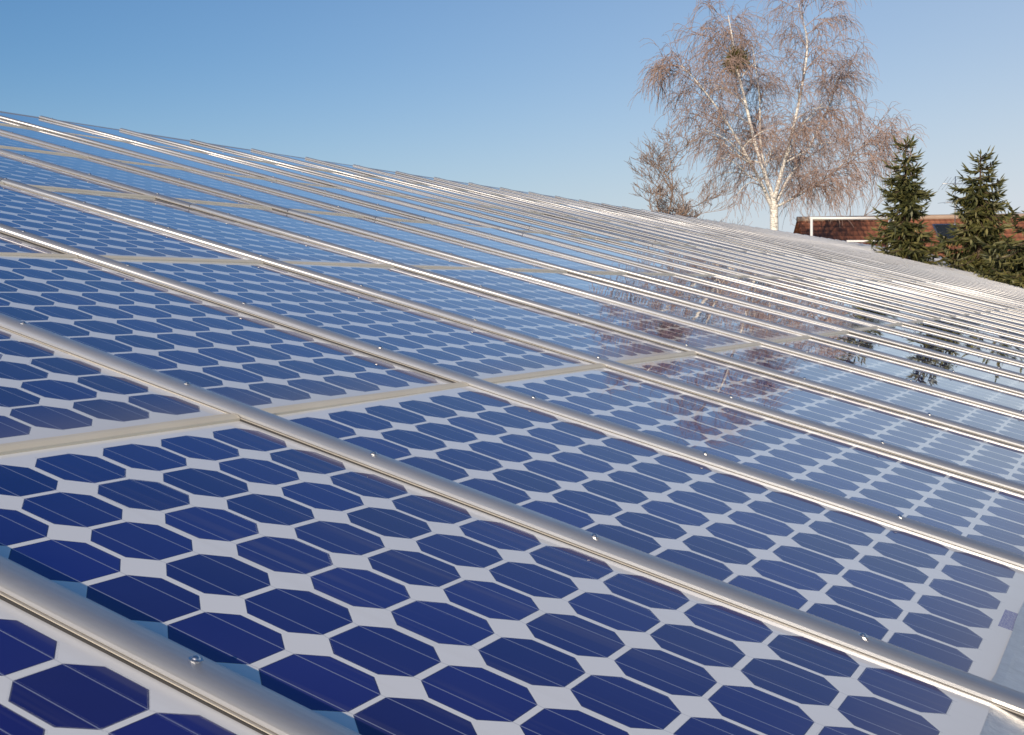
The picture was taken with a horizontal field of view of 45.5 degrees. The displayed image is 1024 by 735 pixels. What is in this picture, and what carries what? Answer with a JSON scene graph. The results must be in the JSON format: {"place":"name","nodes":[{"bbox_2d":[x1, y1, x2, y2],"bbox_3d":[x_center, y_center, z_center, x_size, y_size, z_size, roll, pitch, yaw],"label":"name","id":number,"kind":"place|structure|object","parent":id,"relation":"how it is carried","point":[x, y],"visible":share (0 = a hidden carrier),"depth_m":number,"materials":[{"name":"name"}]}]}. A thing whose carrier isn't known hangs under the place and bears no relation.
{"place":"outdoors","nodes":[
{"label":"outdoors","id":0,"kind":"place"},
{"bbox_2d":[0,111,775,230],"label":"roof flashings","id":1,"kind":"object","parent":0,"point":[250,150],"depth_m":11.64,"materials":[{"name":"grey metal"}]},
{"bbox_2d":[0,0,1023,232],"label":"sky","id":2,"kind":"structure","parent":0,"point":[534,96],"materials":[{"name":"blue"}]},
{"bbox_2d":[793,218,1023,269],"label":"house roof","id":3,"kind":"structure","parent":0,"point":[857,230],"depth_m":49.74,"materials":[{"name":"brown tile"}]},
{"bbox_2d":[796,213,1023,221],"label":"house ridge tiles","id":4,"kind":"object","parent":3,"relation":"on","point":[947,216],"visible":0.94,"depth_m":50.16,"materials":[{"name":"orange tile"}]},
{"bbox_2d":[932,224,955,241],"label":"roof window frame","id":5,"kind":"object","parent":3,"relation":"in","point":[933,226],"visible":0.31,"depth_m":49.69,"materials":[{"name":"grey metal"}]},
{"bbox_2d":[935,225,956,238],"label":"roof window glass","id":6,"kind":"object","parent":5,"relation":"in","point":[942,229],"visible":0.46,"depth_m":49.41,"materials":[{"name":"glass"}]},
{"bbox_2d":[938,177,965,223],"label":"antenna","id":7,"kind":"object","parent":3,"relation":"on","point":[955,183],"visible":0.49,"depth_m":49.65,"materials":[{"name":"grey metal"}]},
{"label":"hall walls","id":8,"kind":"object","parent":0,"visible":0},
{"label":"roof","id":9,"kind":"object","parent":8,"relation":"on","visible":0},
{"bbox_2d":[0,113,1023,734],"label":"solar panels","id":10,"kind":"object","parent":9,"relation":"on","point":[354,597],"visible":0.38,"depth_m":2.23,"materials":[{"name":"blue glass"}]},
{"bbox_2d":[0,124,1020,455],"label":"laminate joint gaps","id":11,"kind":"object","parent":10,"relation":"on","point":[20,450],"visible":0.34,"depth_m":3.90,"materials":[{"name":"grey"}]},
{"bbox_2d":[0,123,1020,450],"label":"laminate seams","id":12,"kind":"object","parent":11,"relation":"on","point":[164,425],"visible":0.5,"depth_m":3.57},
{"bbox_2d":[0,115,1023,734],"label":"glazing bars","id":13,"kind":"object","parent":9,"relation":"on","point":[276,713],"visible":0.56,"depth_m":3.61,"materials":[{"name":"metal"}]},
{"bbox_2d":[4,118,1022,662],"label":"bolts","id":14,"kind":"object","parent":13,"relation":"on","point":[194,658],"visible":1,"depth_m":3.35,"materials":[{"name":"silver metal"}]},
{"bbox_2d":[0,118,1023,734],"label":"bar gaskets","id":15,"kind":"object","parent":9,"relation":"on","point":[184,688],"visible":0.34,"depth_m":4.00,"materials":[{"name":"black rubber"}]},
{"bbox_2d":[0,118,1023,734],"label":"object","id":16,"kind":"object","parent":9,"relation":"on","point":[26,610],"visible":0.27,"depth_m":4.61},
{"bbox_2d":[980,603,1023,734],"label":"eave butyl tape","id":17,"kind":"object","parent":9,"relation":"on","point":[1008,674],"visible":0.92,"depth_m":1.78,"materials":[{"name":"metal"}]},
{"label":"ground","id":18,"kind":"structure","parent":0,"visible":0},
{"bbox_2d":[625,110,752,224],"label":"bare tree","id":19,"kind":"object","parent":18,"relation":"on","point":[680,208],"visible":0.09,"depth_m":62.16,"materials":[{"name":"brown plant"}]},
{"bbox_2d":[627,0,927,229],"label":"birch","id":20,"kind":"object","parent":18,"relation":"on","point":[819,137],"depth_m":39.96,"materials":[{"name":"brown plant"}]},
{"bbox_2d":[721,44,750,75],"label":"birch mistletoe","id":21,"kind":"object","parent":20,"relation":"attached to","point":[743,55],"visible":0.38,"depth_m":41.07,"materials":[{"name":"green plant"}]},
{"bbox_2d":[792,179,884,225],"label":"bare shrub","id":22,"kind":"object","parent":18,"relation":"on","point":[864,202],"visible":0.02,"depth_m":76.89,"materials":[{"name":"brown plant"}]},
{"bbox_2d":[809,217,894,249],"bbox_3d":[9.469,-0.780,33.241,2.784,6.620,0.852,-2,4,-24],"label":"white tube frame","id":23,"kind":"object","parent":18,"relation":"on","point":[837,218],"visible":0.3,"depth_m":32.91,"materials":[{"name":"white paint"}]},
{"bbox_2d":[862,134,950,266],"bbox_3d":[9.409,-1.171,29.589,4.088,8.948,4.520,1,4,28],"label":"spruce","id":24,"kind":"object","parent":18,"relation":"on","point":[918,196],"depth_m":29.16,"materials":[{"name":"green plant"}]},
{"bbox_2d":[928,145,1020,277],"bbox_3d":[11.774,-1.140,30.906,6.010,8.855,5.914,1,4,28],"label":"spruce","id":25,"kind":"object","parent":18,"relation":"on","point":[967,204],"depth_m":30.42,"materials":[{"name":"green plant"}]},
{"bbox_2d":[968,200,1023,288],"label":"spruce","id":26,"kind":"object","parent":18,"relation":"on","point":[1006,277],"depth_m":26.39,"materials":[{"name":"green plant"}]}
]}

